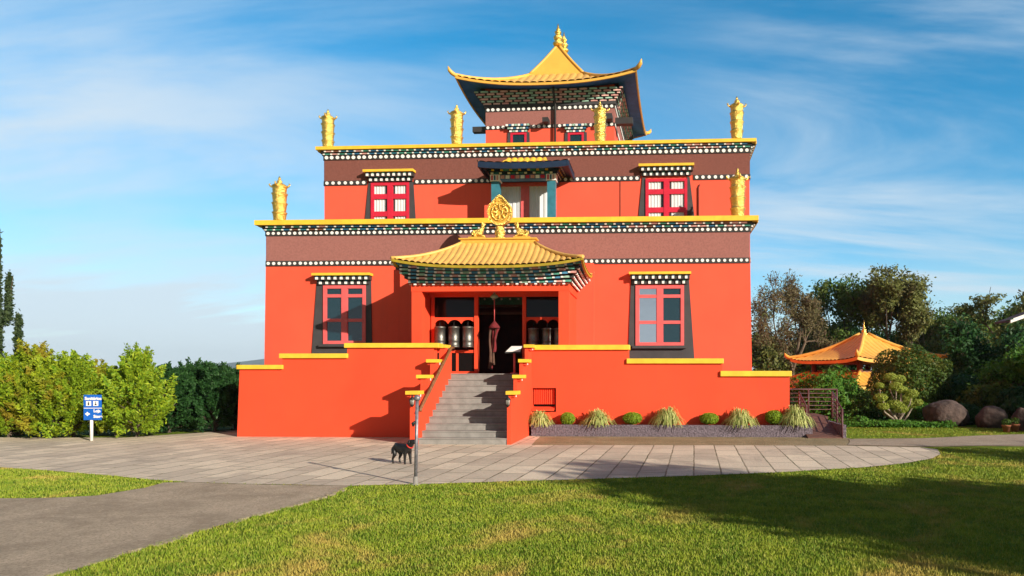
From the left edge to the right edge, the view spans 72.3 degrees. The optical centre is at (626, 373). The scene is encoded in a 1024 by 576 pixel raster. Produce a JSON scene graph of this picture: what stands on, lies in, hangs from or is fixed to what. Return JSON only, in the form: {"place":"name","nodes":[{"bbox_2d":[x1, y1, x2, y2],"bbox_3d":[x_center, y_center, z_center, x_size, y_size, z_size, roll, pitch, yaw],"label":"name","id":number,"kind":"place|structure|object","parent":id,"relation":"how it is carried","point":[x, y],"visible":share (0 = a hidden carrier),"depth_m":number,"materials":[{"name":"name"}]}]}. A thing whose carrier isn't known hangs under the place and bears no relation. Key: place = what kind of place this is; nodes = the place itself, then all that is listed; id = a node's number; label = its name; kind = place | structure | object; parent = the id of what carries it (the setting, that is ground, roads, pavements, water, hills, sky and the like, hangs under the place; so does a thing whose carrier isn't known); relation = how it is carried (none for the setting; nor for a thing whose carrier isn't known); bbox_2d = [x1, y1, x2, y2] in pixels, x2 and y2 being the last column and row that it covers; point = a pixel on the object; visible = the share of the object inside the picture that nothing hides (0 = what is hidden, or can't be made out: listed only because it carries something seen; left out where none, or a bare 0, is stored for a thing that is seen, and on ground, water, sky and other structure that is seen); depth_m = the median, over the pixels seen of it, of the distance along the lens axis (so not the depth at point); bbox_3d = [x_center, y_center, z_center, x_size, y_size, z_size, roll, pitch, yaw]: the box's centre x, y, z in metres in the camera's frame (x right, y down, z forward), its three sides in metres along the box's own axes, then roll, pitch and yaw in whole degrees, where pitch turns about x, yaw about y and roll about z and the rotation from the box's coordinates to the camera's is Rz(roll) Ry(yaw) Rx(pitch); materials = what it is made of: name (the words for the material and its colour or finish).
{"place":"outdoors","nodes":[
{"label":"outdoors","id":0,"kind":"place"},
{"bbox_2d":[0,482,347,575],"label":"driveway","id":1,"kind":"structure","parent":0,"point":[41,536],"depth_m":8.11,"materials":[{"name":"concrete"}]},
{"bbox_2d":[219,359,263,367],"bbox_3d":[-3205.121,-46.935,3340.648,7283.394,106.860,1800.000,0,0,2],"label":"hills","id":2,"kind":"structure","parent":0,"point":[255,362],"depth_m":2918.66,"materials":[{"name":"grey"}]},
{"bbox_2d":[0,430,939,485],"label":"plaza","id":3,"kind":"structure","parent":0,"point":[221,457],"depth_m":13.55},
{"bbox_2d":[84,395,102,440],"bbox_3d":[-13.415,1.117,17.340,0.470,1.167,0.082,0,0,-2],"label":"sign","id":4,"kind":"object","parent":3,"relation":"on","point":[92,407],"visible":1,"depth_m":17.31,"materials":[{"name":"blue metal"}]},
{"bbox_2d":[236,343,442,436],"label":"terrace wall","id":5,"kind":"structure","parent":3,"relation":"on","point":[357,389],"depth_m":18.34,"materials":[{"name":"red paint"}]},
{"bbox_2d":[391,439,414,463],"bbox_3d":[-4.195,1.463,12.932,0.652,0.475,0.204,0,0,30],"label":"dog","id":6,"kind":"object","parent":3,"relation":"on","point":[401,449],"visible":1,"depth_m":12.88},
{"bbox_2d":[405,344,535,444],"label":"staircase","id":7,"kind":"structure","parent":3,"relation":"on","point":[464,409],"depth_m":17.51,"materials":[{"name":"concrete"}]},
{"bbox_2d":[409,395,414,406],"bbox_3d":[-5.100,0.650,16.374,0.150,0.300,0.143,0,0,2],"label":"wall lantern","id":8,"kind":"object","parent":7,"relation":"attached to","point":[411,402],"depth_m":16.34,"materials":[{"name":"black metal"}]},
{"bbox_2d":[505,395,510,406],"bbox_3d":[-2.806,0.650,16.275,0.150,0.300,0.143,0,0,2],"label":"wall lantern","id":9,"kind":"object","parent":7,"relation":"attached to","point":[507,401],"depth_m":16.24,"materials":[{"name":"black metal"}]},
{"bbox_2d":[505,346,522,373],"bbox_3d":[-3.127,-0.385,19.112,0.426,0.771,0.360,0,0,2],"label":"board stand","id":10,"kind":"object","parent":7,"relation":"on","point":[514,349],"visible":1,"depth_m":19.10,"materials":[{"name":"white paint"}]},
{"bbox_2d":[0,386,1023,575],"bbox_3d":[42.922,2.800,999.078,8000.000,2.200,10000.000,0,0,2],"label":"ground","id":11,"kind":"structure","parent":0,"point":[108,434],"depth_m":7.70,"materials":[{"name":"green plant"}]},
{"bbox_2d":[0,230,15,431],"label":"cypress","id":12,"kind":"object","parent":11,"relation":"on","point":[6,313],"visible":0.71,"depth_m":19.32,"materials":[{"name":"green plant"}]},
{"bbox_2d":[11,308,25,435],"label":"cypress","id":13,"kind":"object","parent":11,"relation":"on","point":[18,332],"visible":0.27,"depth_m":18.88,"materials":[{"name":"green plant"}]},
{"bbox_2d":[0,351,39,436],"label":"hedge conifer","id":14,"kind":"object","parent":11,"relation":"on","point":[5,391],"visible":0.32,"depth_m":18.11,"materials":[{"name":"green plant"}]},
{"bbox_2d":[0,338,65,435],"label":"hedge conifer","id":15,"kind":"object","parent":11,"relation":"on","point":[28,356],"visible":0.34,"depth_m":18.30,"materials":[{"name":"green plant"}]},
{"bbox_2d":[3,353,85,437],"bbox_3d":[-15.185,0.576,18.270,1.956,2.348,1.934,0,0,2],"label":"hedge conifer","id":16,"kind":"object","parent":11,"relation":"on","point":[36,381],"visible":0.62,"depth_m":17.82,"materials":[{"name":"green plant"}]},
{"bbox_2d":[20,349,112,437],"bbox_3d":[-14.796,0.542,18.427,1.790,2.416,2.074,0,0,-12],"label":"hedge conifer","id":17,"kind":"object","parent":11,"relation":"on","point":[80,376],"visible":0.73,"depth_m":18.06,"materials":[{"name":"green plant"}]},
{"bbox_2d":[59,358,112,433],"bbox_3d":[-15.034,0.652,19.505,1.714,2.195,1.759,0,0,37],"label":"hedge conifer","id":18,"kind":"object","parent":11,"relation":"on","point":[100,370],"visible":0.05,"depth_m":19.35,"materials":[{"name":"green plant"}]},
{"bbox_2d":[87,365,141,435],"bbox_3d":[-13.930,0.750,18.804,1.441,2.001,1.440,0,0,42],"label":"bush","id":19,"kind":"object","parent":11,"relation":"on","point":[101,425],"visible":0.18,"depth_m":18.44,"materials":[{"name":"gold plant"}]},
{"bbox_2d":[98,342,177,437],"bbox_3d":[-13.094,0.441,18.489,1.867,2.618,1.811,0,0,-24],"label":"hedge conifer","id":20,"kind":"object","parent":11,"relation":"on","point":[137,374],"visible":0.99,"depth_m":18.19,"materials":[{"name":"green plant"}]},
{"bbox_2d":[140,361,206,432],"bbox_3d":[-13.188,0.691,19.736,2.030,2.119,2.077,0,0,2],"label":"hedge conifer","id":21,"kind":"object","parent":11,"relation":"on","point":[179,388],"visible":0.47,"depth_m":19.56,"materials":[{"name":"green plant"}]},
{"bbox_2d":[167,357,220,430],"bbox_3d":[-12.967,0.618,20.593,1.917,2.264,1.874,0,0,2],"label":"hedge conifer","id":22,"kind":"object","parent":11,"relation":"on","point":[194,370],"visible":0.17,"depth_m":20.34,"materials":[{"name":"green plant"}]},
{"bbox_2d":[45,488,345,575],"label":"path edging","id":23,"kind":"object","parent":11,"relation":"on","point":[241,519],"visible":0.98,"depth_m":7.23,"materials":[{"name":"concrete"}]},
{"bbox_2d":[176,360,238,432],"bbox_3d":[-12.016,0.677,20.145,1.876,2.160,1.992,0,0,-17],"label":"hedge conifer","id":24,"kind":"object","parent":11,"relation":"on","point":[214,377],"visible":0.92,"depth_m":19.76,"materials":[{"name":"green plant"}]},
{"bbox_2d":[212,362,241,428],"bbox_3d":[-12.031,0.707,21.081,1.762,2.141,1.956,0,0,2],"label":"hedge conifer","id":25,"kind":"object","parent":11,"relation":"on","point":[235,371],"visible":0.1,"depth_m":20.82,"materials":[{"name":"green plant"}]},
{"bbox_2d":[411,395,420,485],"bbox_3d":[-3.223,1.013,10.518,0.145,1.374,0.145,0,0,-43],"label":"metal post","id":26,"kind":"object","parent":11,"relation":"on","point":[417,398],"visible":0.96,"depth_m":10.49,"materials":[{"name":"metal"}]},
{"bbox_2d":[254,24,758,373],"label":"temple","id":27,"kind":"structure","parent":11,"relation":"on","point":[641,248],"depth_m":21.91,"materials":[{"name":"paint"}]},
{"bbox_2d":[269,176,289,219],"bbox_3d":[-11.216,-5.643,22.252,0.508,1.479,0.508,0,0,42],"label":"victory banner","id":28,"kind":"object","parent":27,"relation":"on","point":[279,196],"visible":0.93,"depth_m":22.09,"materials":[{"name":"gold metal"}]},
{"bbox_2d":[319,110,337,145],"bbox_3d":[-10.396,-8.514,23.968,0.478,1.392,0.478,0,0,42],"label":"victory banner","id":29,"kind":"object","parent":27,"relation":"on","point":[328,126],"visible":1,"depth_m":23.81,"materials":[{"name":"gold metal"}]},
{"bbox_2d":[311,273,372,352],"bbox_3d":[-9.046,-1.878,21.768,1.983,2.585,0.280,0,0,2],"label":"window","id":30,"kind":"structure","parent":27,"relation":"in","point":[343,301],"depth_m":21.86,"materials":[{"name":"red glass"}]},
{"bbox_2d":[363,169,415,218],"bbox_3d":[-8.154,-5.988,23.601,1.833,1.982,0.280,0,0,3],"label":"window","id":31,"kind":"structure","parent":27,"relation":"in","point":[384,200],"depth_m":23.67,"materials":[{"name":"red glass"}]},
{"bbox_2d":[434,326,445,344],"bbox_3d":[-5.531,-1.106,20.416,0.329,0.869,0.329,0,0,2],"label":"prayer wheel","id":32,"kind":"object","parent":27,"relation":"attached to","point":[439,334],"visible":0.66,"depth_m":20.29,"materials":[{"name":"silver metal"}]},
{"bbox_2d":[448,326,459,347],"bbox_3d":[-5.111,-1.105,20.398,0.329,0.868,0.329,0,0,2],"label":"prayer wheel","id":33,"kind":"object","parent":27,"relation":"attached to","point":[453,340],"visible":0.9,"depth_m":20.27,"materials":[{"name":"silver metal"}]},
{"bbox_2d":[447,104,465,143],"bbox_3d":[-5.860,-8.590,23.773,0.489,1.424,0.489,0,0,42],"label":"victory banner","id":34,"kind":"object","parent":27,"relation":"on","point":[456,127],"visible":0.95,"depth_m":23.61,"materials":[{"name":"gold metal"}]},
{"bbox_2d":[462,326,473,347],"bbox_3d":[-4.692,-1.104,20.380,0.329,0.868,0.329,0,0,2],"label":"prayer wheel","id":35,"kind":"object","parent":27,"relation":"attached to","point":[467,340],"visible":1,"depth_m":20.25,"materials":[{"name":"silver metal"}]},
{"bbox_2d":[468,222,485,237],"bbox_3d":[-4.355,-4.162,20.155,0.488,0.532,0.261,0,0,2],"label":"deer statue","id":36,"kind":"object","parent":27,"relation":"on","point":[477,233],"visible":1,"depth_m":20.08,"materials":[{"name":"gold metal"}]},
{"bbox_2d":[488,292,499,369],"bbox_3d":[-3.878,-1.264,20.185,0.351,2.293,0.331,0,0,2],"label":"hanging tassel","id":37,"kind":"object","parent":27,"relation":"hanging from","point":[494,326],"visible":0.96,"depth_m":20.15,"materials":[{"name":"red fabric"}]},
{"bbox_2d":[487,195,512,237],"bbox_3d":[-3.698,-4.577,20.127,0.731,1.282,0.315,0,0,2],"label":"wheel emblem","id":38,"kind":"object","parent":27,"relation":"on","point":[499,211],"visible":0.99,"depth_m":20.06,"materials":[{"name":"gold metal"}]},
{"bbox_2d":[506,123,530,142],"bbox_3d":[-4.523,-9.059,28.735,1.022,2.683,0.240,0,0,5],"label":"window","id":39,"kind":"structure","parent":27,"relation":"in","point":[518,133],"depth_m":28.77,"materials":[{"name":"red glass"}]},
{"bbox_2d":[513,222,529,236],"bbox_3d":[-3.042,-4.162,20.099,0.488,0.532,0.261,0,0,2],"label":"deer statue","id":40,"kind":"object","parent":27,"relation":"on","point":[522,232],"visible":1,"depth_m":20.02,"materials":[{"name":"gold metal"}]},
{"bbox_2d":[501,182,546,217],"bbox_3d":[-3.446,-5.624,23.428,2.125,2.347,0.090,0,0,3],"label":"balcony door","id":41,"kind":"structure","parent":27,"relation":"in","point":[526,199],"depth_m":23.42,"materials":[{"name":"white glass"}]},
{"bbox_2d":[528,323,538,344],"bbox_3d":[-2.738,-1.076,20.296,0.329,0.818,0.329,0,0,2],"label":"prayer wheel","id":42,"kind":"object","parent":27,"relation":"attached to","point":[533,335],"visible":0.7,"depth_m":20.16,"materials":[{"name":"silver metal"}]},
{"bbox_2d":[542,323,552,344],"bbox_3d":[-2.334,-1.075,20.279,0.329,0.818,0.329,0,0,2],"label":"prayer wheel","id":43,"kind":"object","parent":27,"relation":"attached to","point":[547,336],"visible":0.69,"depth_m":20.14,"materials":[{"name":"silver metal"}]},
{"bbox_2d":[554,328,558,344],"bbox_3d":[-1.979,-1.075,20.264,0.329,0.817,0.329,0,0,2],"label":"prayer wheel","id":44,"kind":"object","parent":27,"relation":"attached to","point":[556,336],"visible":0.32,"depth_m":20.12,"materials":[{"name":"silver metal"}]},
{"bbox_2d":[563,123,587,141],"bbox_3d":[-2.109,-9.023,28.534,1.013,2.611,0.240,0,0,5],"label":"window","id":45,"kind":"structure","parent":27,"relation":"in","point":[575,132],"depth_m":28.57,"materials":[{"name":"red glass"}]},
{"bbox_2d":[590,102,608,140],"bbox_3d":[-0.904,-8.616,23.561,0.489,1.425,0.489,0,0,42],"label":"victory banner","id":46,"kind":"object","parent":27,"relation":"on","point":[600,118],"visible":0.97,"depth_m":23.39,"materials":[{"name":"gold metal"}]},
{"bbox_2d":[629,271,693,358],"bbox_3d":[1.078,-1.785,21.333,2.070,2.722,0.280,0,0,2],"label":"window","id":47,"kind":"structure","parent":27,"relation":"in","point":[660,322],"depth_m":21.42,"materials":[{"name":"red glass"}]},
{"bbox_2d":[639,163,693,215],"bbox_3d":[1.345,-5.975,23.060,1.952,2.077,0.280,0,0,3],"label":"window","id":48,"kind":"structure","parent":27,"relation":"in","point":[659,197],"depth_m":23.13,"materials":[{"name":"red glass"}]},
{"bbox_2d":[727,96,746,137],"bbox_3d":[3.749,-8.673,23.361,0.509,1.483,0.509,0,0,42],"label":"victory banner","id":49,"kind":"object","parent":27,"relation":"on","point":[736,117],"visible":0.99,"depth_m":23.19,"materials":[{"name":"gold metal"}]},
{"bbox_2d":[726,168,748,214],"bbox_3d":[3.494,-5.667,21.620,0.551,1.606,0.551,0,0,42],"label":"victory banner","id":50,"kind":"object","parent":27,"relation":"on","point":[737,188],"visible":0.97,"depth_m":21.43,"materials":[{"name":"gold metal"}]},
{"bbox_2d":[532,345,791,424],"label":"terrace wall","id":51,"kind":"structure","parent":11,"relation":"on","point":[580,382],"depth_m":18.99,"materials":[{"name":"red paint"}]},
{"bbox_2d":[751,324,796,372],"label":"woodland tree","id":52,"kind":"object","parent":11,"relation":"on","point":[756,352],"visible":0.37,"depth_m":46.28,"materials":[{"name":"green plant"}]},
{"bbox_2d":[752,338,800,392],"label":"woodland tree","id":53,"kind":"object","parent":11,"relation":"on","point":[784,368],"visible":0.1,"depth_m":46.89,"materials":[{"name":"green plant"}]},
{"bbox_2d":[752,351,809,404],"bbox_3d":[8.291,1.236,35.804,5.929,5.055,6.100,0,0,2],"label":"garden shrub","id":54,"kind":"object","parent":11,"relation":"on","point":[763,367],"visible":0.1,"depth_m":35.79,"materials":[{"name":"green plant"}]},
{"bbox_2d":[790,395,800,407],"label":"garden shrub","id":55,"kind":"object","parent":11,"relation":"on","point":[791,399],"visible":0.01,"depth_m":30.42,"materials":[{"name":"green plant"}]},
{"bbox_2d":[751,269,839,375],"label":"twiggy tree","id":56,"kind":"object","parent":11,"relation":"on","point":[792,296],"visible":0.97,"depth_m":41.13,"materials":[{"name":"brown plant"}]},
{"bbox_2d":[777,322,840,373],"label":"woodland tree","id":57,"kind":"object","parent":11,"relation":"on","point":[806,367],"visible":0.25,"depth_m":46.67,"materials":[{"name":"green plant"}]},
{"bbox_2d":[790,364,864,419],"bbox_3d":[7.020,0.688,24.178,2.803,2.149,2.252,0,0,16],"label":"rounded bush","id":58,"kind":"object","parent":11,"relation":"on","point":[824,381],"visible":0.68,"depth_m":23.66,"materials":[{"name":"green plant"}]},
{"bbox_2d":[794,271,896,390],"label":"open tree","id":59,"kind":"object","parent":11,"relation":"on","point":[842,294],"visible":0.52,"depth_m":44.91,"materials":[{"name":"green plant"}]},
{"bbox_2d":[825,319,886,369],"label":"woodland tree","id":60,"kind":"object","parent":11,"relation":"on","point":[853,367],"visible":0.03,"depth_m":48.55,"materials":[{"name":"green plant"}]},
{"bbox_2d":[828,381,885,419],"bbox_3d":[7.922,0.998,23.633,1.783,1.524,1.717,0,0,35],"label":"rounded bush","id":61,"kind":"object","parent":11,"relation":"on","point":[865,408],"visible":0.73,"depth_m":23.33,"materials":[{"name":"green plant"}]},
{"bbox_2d":[849,415,868,423],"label":"rounded bush","id":62,"kind":"object","parent":11,"relation":"on","point":[858,418],"visible":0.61,"depth_m":22.15,"materials":[{"name":"green plant"}]},
{"bbox_2d":[784,324,948,404],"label":"pavilion","id":63,"kind":"structure","parent":11,"relation":"on","point":[859,350],"depth_m":32.28,"materials":[{"name":"orange roof tiles"},{"name":"orange-red paint"}]},
{"bbox_2d":[861,409,889,419],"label":"rounded bush","id":64,"kind":"object","parent":11,"relation":"on","point":[879,414],"visible":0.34,"depth_m":23.52,"materials":[{"name":"green plant"}]},
{"bbox_2d":[845,262,936,346],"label":"dense tree","id":65,"kind":"object","parent":11,"relation":"on","point":[901,299],"visible":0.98,"depth_m":42.08,"materials":[{"name":"green plant"}]},
{"bbox_2d":[828,418,956,427],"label":"ground cover","id":66,"kind":"object","parent":11,"relation":"on","point":[911,422],"visible":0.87,"depth_m":21.72,"materials":[{"name":"green plant"}]},
{"bbox_2d":[868,325,917,366],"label":"woodland tree","id":67,"kind":"object","parent":11,"relation":"on","point":[882,335],"visible":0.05,"depth_m":51.22,"materials":[{"name":"green plant"}]},
{"bbox_2d":[873,373,923,420],"bbox_3d":[8.961,0.846,22.828,1.651,1.768,1.069,0,0,2],"label":"topiary","id":68,"kind":"object","parent":11,"relation":"on","point":[901,408],"visible":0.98,"depth_m":22.62,"materials":[{"name":"green plant"}]},
{"bbox_2d":[864,343,953,418],"bbox_3d":[10.716,0.299,26.029,3.261,2.926,2.905,0,0,2],"label":"rounded bush","id":69,"kind":"object","parent":11,"relation":"on","point":[917,366],"visible":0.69,"depth_m":25.38,"materials":[{"name":"green plant"}]},
{"bbox_2d":[905,402,929,419],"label":"rounded bush","id":70,"kind":"object","parent":11,"relation":"on","point":[916,412],"visible":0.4,"depth_m":23.35,"materials":[{"name":"green plant"}]},
{"bbox_2d":[892,295,987,357],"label":"twiggy tree","id":71,"kind":"object","parent":11,"relation":"on","point":[922,340],"visible":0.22,"depth_m":46.11,"materials":[{"name":"green plant"}]},
{"bbox_2d":[906,341,982,417],"bbox_3d":[15.460,0.956,32.619,4.245,5.384,4.763,0,0,45],"label":"garden shrub","id":72,"kind":"object","parent":11,"relation":"on","point":[937,353],"visible":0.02,"depth_m":32.57,"materials":[{"name":"green plant"}]},
{"bbox_2d":[922,400,969,426],"bbox_3d":[10.435,1.356,22.485,1.392,1.006,1.191,0,0,2],"label":"boulder","id":73,"kind":"object","parent":11,"relation":"on","point":[947,410],"visible":0.71,"depth_m":22.04,"materials":[{"name":"stone"}]},
{"bbox_2d":[920,300,998,358],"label":"woodland tree","id":74,"kind":"object","parent":11,"relation":"on","point":[940,318],"visible":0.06,"depth_m":46.62,"materials":[{"name":"green plant"}]},
{"bbox_2d":[931,367,992,404],"bbox_3d":[12.819,0.816,25.401,2.883,2.094,2.441,0,0,-10],"label":"garden shrub","id":75,"kind":"object","parent":11,"relation":"on","point":[958,386],"visible":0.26,"depth_m":25.23,"materials":[{"name":"green plant"}]},
{"bbox_2d":[959,402,981,424],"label":"garden shrub","id":76,"kind":"object","parent":11,"relation":"on","point":[974,410],"visible":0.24,"depth_m":22.73,"materials":[{"name":"green plant"}]},
{"bbox_2d":[936,313,1023,385],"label":"dense tree","id":77,"kind":"object","parent":11,"relation":"on","point":[962,340],"visible":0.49,"depth_m":30.93,"materials":[{"name":"green plant"}]},
{"bbox_2d":[954,307,1016,346],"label":"woodland tree","id":78,"kind":"object","parent":11,"relation":"on","point":[996,325],"visible":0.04,"depth_m":47.41,"materials":[{"name":"green plant"}]},
{"bbox_2d":[948,287,1023,342],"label":"sparse tree","id":79,"kind":"object","parent":11,"relation":"on","point":[979,303],"visible":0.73,"depth_m":43.12,"materials":[{"name":"green plant"}]},
{"bbox_2d":[956,372,1022,422],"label":"garden shrub","id":80,"kind":"object","parent":11,"relation":"on","point":[990,388],"visible":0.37,"depth_m":23.60,"materials":[{"name":"green plant"}]},
{"bbox_2d":[975,406,1007,427],"bbox_3d":[11.523,1.426,21.721,0.913,0.826,0.776,0,0,2],"label":"boulder","id":81,"kind":"object","parent":11,"relation":"on","point":[989,416],"visible":0.83,"depth_m":21.47,"materials":[{"name":"stone"}]},
{"bbox_2d":[972,338,1023,395],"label":"weeping tree","id":82,"kind":"object","parent":11,"relation":"on","point":[1010,368],"visible":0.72,"depth_m":23.88,"materials":[{"name":"green plant"}]},
{"bbox_2d":[1001,419,1011,431],"bbox_3d":[11.023,1.501,19.945,0.293,0.398,0.285,0,0,2],"label":"flower pot","id":83,"kind":"object","parent":11,"relation":"on","point":[1006,427],"visible":1,"depth_m":19.87,"materials":[{"name":"ceramic"}]},
{"bbox_2d":[990,385,1023,418],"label":"garden shrub","id":84,"kind":"object","parent":11,"relation":"on","point":[1010,403],"visible":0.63,"depth_m":22.43,"materials":[{"name":"green plant"}]},
{"bbox_2d":[993,299,1023,332],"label":"woodland tree","id":85,"kind":"object","parent":11,"relation":"on","point":[1011,313],"visible":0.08,"depth_m":47.67,"materials":[{"name":"green plant"}]},
{"bbox_2d":[995,312,1023,323],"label":"house","id":86,"kind":"structure","parent":11,"relation":"on","point":[1019,316],"depth_m":31.28,"materials":[{"name":"white paint"}]},
{"bbox_2d":[1010,417,1019,431],"bbox_3d":[11.308,1.482,20.041,0.286,0.435,0.290,0,0,2],"label":"flower pot","id":87,"kind":"object","parent":11,"relation":"on","point":[1015,426],"visible":0.87,"depth_m":19.95,"materials":[{"name":"ceramic"}]},
{"bbox_2d":[1011,407,1023,430],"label":"boulder","id":88,"kind":"object","parent":11,"relation":"on","point":[1018,413],"visible":0.46,"depth_m":20.36,"materials":[{"name":"stone"}]},
{"bbox_2d":[0,0,1023,369],"label":"sky","id":89,"kind":"structure","parent":0,"point":[143,143],"materials":[{"name":"blue"}]},
{"bbox_2d":[532,434,1014,446],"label":"path","id":90,"kind":"structure","parent":0,"point":[596,440],"depth_m":17.18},
{"bbox_2d":[531,424,812,436],"bbox_3d":[1.197,1.558,18.708,7.536,0.344,0.513,0,0,2],"label":"planter","id":91,"kind":"object","parent":90,"relation":"on","point":[675,431],"visible":0.82,"depth_m":18.46,"materials":[{"name":"stone"}]},
{"bbox_2d":[528,410,553,426],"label":"grass clump","id":92,"kind":"object","parent":91,"relation":"on","point":[538,418],"visible":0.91,"depth_m":18.64,"materials":[{"name":"plant"}]},
{"bbox_2d":[560,412,575,424],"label":"clipped shrub","id":93,"kind":"object","parent":91,"relation":"on","point":[567,418],"visible":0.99,"depth_m":18.76,"materials":[{"name":"green plant"}]},
{"bbox_2d":[578,407,616,426],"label":"grass clump","id":94,"kind":"object","parent":91,"relation":"on","point":[597,417],"visible":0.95,"depth_m":18.57,"materials":[{"name":"plant"}]},
{"bbox_2d":[622,412,641,424],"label":"clipped shrub","id":95,"kind":"object","parent":91,"relation":"on","point":[629,419],"visible":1,"depth_m":18.68,"materials":[{"name":"green plant"}]},
{"bbox_2d":[648,406,686,427],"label":"grass clump","id":96,"kind":"object","parent":91,"relation":"on","point":[668,416],"visible":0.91,"depth_m":18.52,"materials":[{"name":"plant"}]},
{"bbox_2d":[699,412,718,424],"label":"clipped shrub","id":97,"kind":"object","parent":91,"relation":"on","point":[705,418],"visible":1,"depth_m":18.58,"materials":[{"name":"green plant"}]},
{"bbox_2d":[721,407,758,427],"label":"grass clump","id":98,"kind":"object","parent":91,"relation":"on","point":[739,417],"visible":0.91,"depth_m":18.41,"materials":[{"name":"plant"}]},
{"bbox_2d":[765,410,782,424],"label":"clipped shrub","id":99,"kind":"object","parent":91,"relation":"on","point":[774,417],"visible":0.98,"depth_m":18.51,"materials":[{"name":"green plant"}]},
{"bbox_2d":[778,404,816,427],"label":"grass clump","id":100,"kind":"object","parent":91,"relation":"on","point":[797,416],"visible":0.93,"depth_m":18.33,"materials":[{"name":"plant"}]},
{"bbox_2d":[790,389,845,437],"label":"ramp","id":101,"kind":"structure","parent":90,"relation":"on","point":[824,427],"depth_m":19.12,"materials":[{"name":"stone"}]},
{"bbox_2d":[848,434,1023,445],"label":"garden path","id":102,"kind":"structure","parent":0,"point":[1016,439],"depth_m":17.10,"materials":[{"name":"grey concrete"}]}
]}

